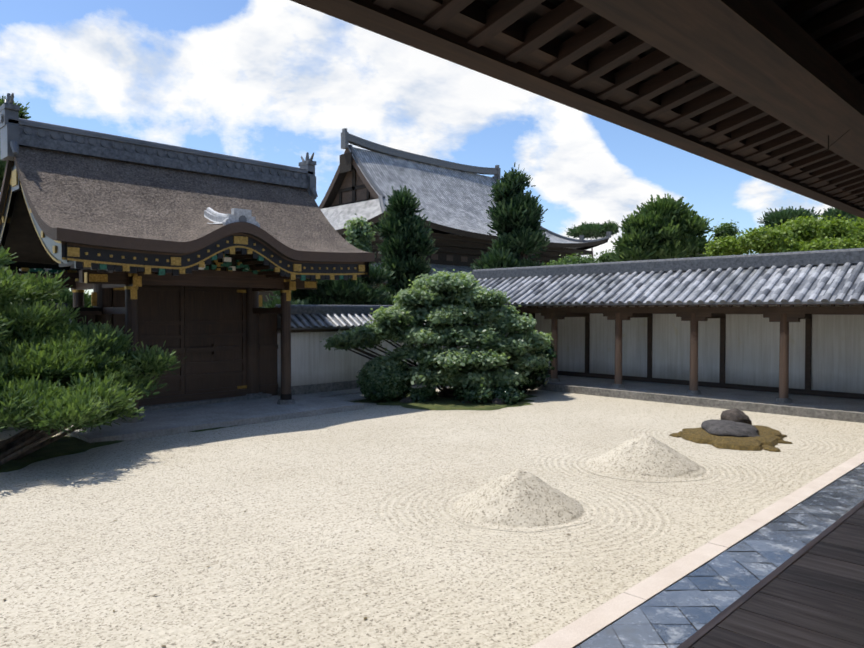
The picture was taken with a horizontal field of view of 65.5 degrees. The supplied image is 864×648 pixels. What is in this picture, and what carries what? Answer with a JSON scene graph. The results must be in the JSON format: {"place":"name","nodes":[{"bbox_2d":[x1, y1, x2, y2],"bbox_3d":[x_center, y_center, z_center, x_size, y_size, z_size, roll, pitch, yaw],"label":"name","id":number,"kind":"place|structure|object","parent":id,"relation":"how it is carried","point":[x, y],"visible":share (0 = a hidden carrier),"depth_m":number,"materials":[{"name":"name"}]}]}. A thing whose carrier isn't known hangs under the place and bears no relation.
{"place":"outdoors","nodes":[
{"label":"outdoors","id":0,"kind":"place"},
{"bbox_2d":[260,261,396,307],"bbox_3d":[-3.609,-0.278,24.732,4.098,4.316,6.256,1,2,45],"label":"hedge","id":1,"kind":"object","parent":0,"point":[349,291],"depth_m":23.42,"materials":[{"name":"green plant"}]},
{"bbox_2d":[0,0,834,294],"label":"sky","id":2,"kind":"structure","parent":0,"point":[272,81],"materials":[{"name":"blue"}]},
{"bbox_2d":[0,384,863,647],"bbox_3d":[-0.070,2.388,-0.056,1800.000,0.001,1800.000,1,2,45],"label":"gravel ground","id":3,"kind":"structure","parent":0,"point":[291,556],"depth_m":7.37,"materials":[{"name":"beige gravel"}]},
{"bbox_2d":[0,436,122,472],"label":"moss patch","id":4,"kind":"object","parent":3,"relation":"on","point":[66,445],"visible":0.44,"depth_m":11.20,"materials":[{"name":"green plant"}]},
{"bbox_2d":[0,246,186,465],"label":"pine tree","id":5,"kind":"object","parent":4,"relation":"on","point":[58,370],"depth_m":10.74,"materials":[{"name":"green plant"}]},
{"bbox_2d":[12,243,363,442],"bbox_3d":[-5.812,-0.699,16.000,5.700,5.500,6.470,1,2,45],"label":"gate frame","id":6,"kind":"object","parent":3,"relation":"on","point":[214,323],"visible":0.56,"depth_m":15.84,"materials":[{"name":"brown wood"}]},
{"bbox_2d":[0,146,374,264],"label":"gate roof","id":7,"kind":"structure","parent":6,"relation":"on","point":[80,199],"depth_m":14.42,"materials":[{"name":"brown wood"}]},
{"bbox_2d":[0,93,317,226],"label":"gate ridge tiles","id":8,"kind":"object","parent":7,"relation":"on","point":[16,131],"visible":0.92,"depth_m":14.93,"materials":[{"name":"grey tile"}]},
{"bbox_2d":[0,161,368,279],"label":"gate bargeboards","id":9,"kind":"object","parent":7,"relation":"attached to","point":[81,256],"visible":0.65,"depth_m":13.63,"materials":[{"name":"black wood"}]},
{"bbox_2d":[190,427,224,431],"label":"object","id":10,"kind":"structure","parent":3,"relation":"on","point":[207,429],"depth_m":13.31,"materials":[{"name":"grey"}]},
{"bbox_2d":[1,325,481,430],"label":"wall","id":11,"kind":"structure","parent":3,"relation":"on","point":[316,367],"depth_m":18.64,"materials":[{"name":"paint"}]},
{"bbox_2d":[18,303,480,329],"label":"roof wall","id":12,"kind":"structure","parent":11,"relation":"on","point":[325,316],"depth_m":18.72,"materials":[{"name":"grey tile"}]},
{"bbox_2d":[303,388,366,401],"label":"stone paving","id":13,"kind":"structure","parent":3,"relation":"on","point":[349,395],"depth_m":18.09,"materials":[{"name":"stone"}]},
{"bbox_2d":[356,355,411,401],"bbox_3d":[-1.216,1.456,17.465,1.494,1.310,1.496,1,2,45],"label":"round shrub","id":14,"kind":"object","parent":3,"relation":"on","point":[381,378],"visible":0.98,"depth_m":17.03,"materials":[{"name":"green plant"}]},
{"bbox_2d":[400,397,412,402],"bbox_3d":[-0.643,1.948,17.100,0.399,0.171,0.398,1,2,45],"label":"corner rock","id":15,"kind":"object","parent":3,"relation":"on","point":[406,400],"visible":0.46,"depth_m":16.99,"materials":[{"name":"grey stone"}]},
{"bbox_2d":[438,388,453,396],"bbox_3d":[0.476,1.869,18.181,0.602,0.296,0.784,1,1,25],"label":"corner rock","id":16,"kind":"object","parent":3,"relation":"on","point":[441,394],"visible":0.31,"depth_m":17.92,"materials":[{"name":"grey stone"}]},
{"bbox_2d":[361,393,536,409],"bbox_3d":[0.428,1.982,17.698,4.938,0.060,3.522,0,1,1],"label":"moss patch","id":17,"kind":"object","parent":3,"relation":"on","point":[445,403],"visible":0.33,"depth_m":16.60,"materials":[{"name":"green plant"}]},
{"bbox_2d":[320,269,553,396],"bbox_3d":[0.291,0.295,17.840,6.388,3.585,3.116,0,1,-16],"label":"evergreen","id":18,"kind":"object","parent":17,"relation":"on","point":[445,293],"depth_m":17.51,"materials":[{"name":"green plant"}]},
{"bbox_2d":[407,384,526,404],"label":"shrubs","id":19,"kind":"object","parent":17,"relation":"on","point":[510,394],"visible":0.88,"depth_m":16.94,"materials":[{"name":"green plant"}]},
{"bbox_2d":[490,398,508,404],"bbox_3d":[1.732,1.944,16.897,0.458,0.203,0.553,1,2,45],"label":"corner rock","id":20,"kind":"object","parent":3,"relation":"on","point":[495,401],"visible":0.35,"depth_m":16.73,"materials":[{"name":"grey stone"}]},
{"bbox_2d":[507,193,529,259],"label":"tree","id":21,"kind":"object","parent":3,"relation":"on","point":[521,255],"depth_m":40.51,"materials":[{"name":"brown plant"}]},
{"bbox_2d":[470,162,550,273],"bbox_3d":[5.054,-4.919,40.914,4.354,9.132,5.398,1,2,45],"label":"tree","id":22,"kind":"object","parent":21,"relation":"attached to","point":[515,219],"visible":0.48,"depth_m":39.98,"materials":[{"name":"green plant"}]},
{"bbox_2d":[444,469,595,531],"bbox_3d":[1.006,1.983,8.105,1.850,0.460,1.825,1,2,45],"label":"gravel cone","id":23,"kind":"object","parent":3,"relation":"on","point":[517,500],"visible":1,"depth_m":7.72,"materials":[{"name":"beige gravel"}]},
{"bbox_2d":[495,342,556,392],"bbox_3d":[2.533,1.295,19.447,1.719,2.137,2.268,4,4,74],"label":"shrub","id":24,"kind":"object","parent":3,"relation":"on","point":[539,377],"visible":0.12,"depth_m":18.94,"materials":[{"name":"green plant"}]},
{"bbox_2d":[580,434,715,481],"bbox_3d":[3.252,1.923,10.222,1.968,0.492,1.982,1,2,45],"label":"gravel cone","id":25,"kind":"object","parent":3,"relation":"on","point":[644,458],"visible":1,"depth_m":9.81,"materials":[{"name":"beige gravel"}]},
{"bbox_2d":[669,433,680,436],"bbox_3d":[4.675,2.098,12.770,0.264,0.035,0.453,1,2,45],"label":"moss patch","id":26,"kind":"object","parent":3,"relation":"on","point":[675,435],"visible":0.6,"depth_m":12.67,"materials":[{"name":"plant"}]},
{"bbox_2d":[501,303,863,422],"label":"corridor","id":27,"kind":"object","parent":3,"relation":"on","point":[803,360],"visible":0.67,"depth_m":18.32,"materials":[{"name":"white paint"}]},
{"bbox_2d":[455,248,863,305],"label":"tiled roof","id":28,"kind":"structure","parent":27,"relation":"on","point":[835,276],"depth_m":17.56,"materials":[{"name":"grey tile"}]},
{"bbox_2d":[530,451,863,647],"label":"kerb stones","id":29,"kind":"object","parent":3,"relation":"on","point":[581,630],"visible":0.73,"depth_m":6.00,"materials":[{"name":"stone"}]},
{"bbox_2d":[576,463,863,647],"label":"stone paving","id":30,"kind":"structure","parent":3,"relation":"on","point":[677,614],"depth_m":5.84,"materials":[{"name":"grey stone"}]},
{"bbox_2d":[678,425,783,450],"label":"moss island","id":31,"kind":"structure","parent":3,"relation":"on","point":[769,436],"depth_m":11.94,"materials":[{"name":"brown plant"}]},
{"bbox_2d":[701,419,759,436],"bbox_3d":[5.504,1.933,12.577,0.951,0.240,1.335,0,1,-7],"label":"rock","id":32,"kind":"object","parent":31,"relation":"on","point":[724,428],"depth_m":12.23,"materials":[{"name":"grey stone"}]},
{"bbox_2d":[721,408,751,424],"bbox_3d":[5.909,1.844,13.062,0.698,0.430,0.563,0,1,-21],"label":"rock","id":33,"kind":"object","parent":32,"relation":"on","point":[735,415],"visible":0.42,"depth_m":12.85,"materials":[{"name":"grey stone"}]},
{"bbox_2d":[677,499,863,647],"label":"veranda edge","id":34,"kind":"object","parent":3,"relation":"on","point":[810,594],"depth_m":3.74,"materials":[{"name":"brown wood"}]},
{"bbox_2d":[762,445,780,451],"bbox_3d":[5.797,2.123,11.537,0.267,0.035,0.550,0,1,5],"label":"moss patch","id":35,"kind":"object","parent":3,"relation":"on","point":[769,448],"visible":0.79,"depth_m":11.41,"materials":[{"name":"brown plant"}]},
{"bbox_2d":[702,212,863,256],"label":"trees","id":36,"kind":"object","parent":3,"relation":"on","point":[799,233],"visible":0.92,"depth_m":41.07,"materials":[{"name":"green plant"}]},
{"bbox_2d":[778,440,792,443],"bbox_3d":[6.234,2.112,12.094,0.456,0.035,0.186,1,2,45],"label":"moss patch","id":37,"kind":"object","parent":3,"relation":"on","point":[784,442],"visible":0.5,"depth_m":11.98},
{"bbox_3d":[14.372,-3.065,9.581,11.930,10.500,58.205,1,2,45],"label":"abbot hall","id":38,"kind":"object","parent":3,"relation":"on","visible":0},
{"bbox_2d":[823,130,848,152],"bbox_3d":[3.482,-1.729,5.005,0.069,0.686,1.118,-1,1,-27],"label":"hook","id":39,"kind":"object","parent":38,"relation":"attached to","point":[834,142],"visible":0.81,"depth_m":5.50,"materials":[{"name":"black metal"}]},
{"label":"round pine trunk","id":40,"kind":"object","parent":3,"relation":"on","visible":0},
{"bbox_2d":[607,193,713,261],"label":"tree","id":41,"kind":"object","parent":40,"relation":"attached to","point":[665,228],"visible":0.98,"depth_m":48.30,"materials":[{"name":"green plant"}]},
{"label":"tall pine trunk","id":42,"kind":"object","parent":3,"relation":"on","visible":0},
{"bbox_2d":[372,185,438,295],"bbox_3d":[-1.209,-3.078,30.772,3.906,6.570,2.732,0,1,21],"label":"tree","id":43,"kind":"object","parent":42,"relation":"on","point":[406,246],"visible":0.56,"depth_m":30.35,"materials":[{"name":"green plant"}]},
{"bbox_2d":[259,128,610,307],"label":"temple building","id":44,"kind":"structure","parent":0,"point":[454,198],"depth_m":67.74,"materials":[{"name":"grey tile"}]},
{"bbox_2d":[290,0,863,218],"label":"hojo eaves","id":45,"kind":"object","parent":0,"point":[770,91],"visible":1,"depth_m":4.20,"materials":[{"name":"brown wood"}]},
{"bbox_2d":[543,218,745,265],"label":"tree","id":46,"kind":"object","parent":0,"point":[724,229],"visible":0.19,"depth_m":60.98,"materials":[{"name":"green plant"}]},
{"bbox_2d":[566,206,861,258],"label":"pines","id":47,"kind":"object","parent":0,"point":[593,230],"depth_m":57.41,"materials":[{"name":"green plant"}]},
{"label":"tall pine trunk","id":48,"kind":"object","parent":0,"visible":0},
{"bbox_2d":[0,96,92,306],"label":"tree","id":49,"kind":"object","parent":48,"relation":"attached to","point":[67,296],"visible":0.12,"depth_m":20.66,"materials":[{"name":"green plant"}]},
{"bbox_3d":[-3.044,-1.025,28.812,0.414,5.638,0.285,1,2,45],"label":"young tree trunk","id":50,"kind":"object","parent":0,"visible":0},
{"bbox_2d":[343,213,375,286],"bbox_3d":[-3.167,-3.091,28.898,1.808,3.373,1.763,-1,1,-23],"label":"tree","id":51,"kind":"object","parent":50,"relation":"attached to","point":[359,233],"visible":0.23,"depth_m":28.60,"materials":[{"name":"green plant"}]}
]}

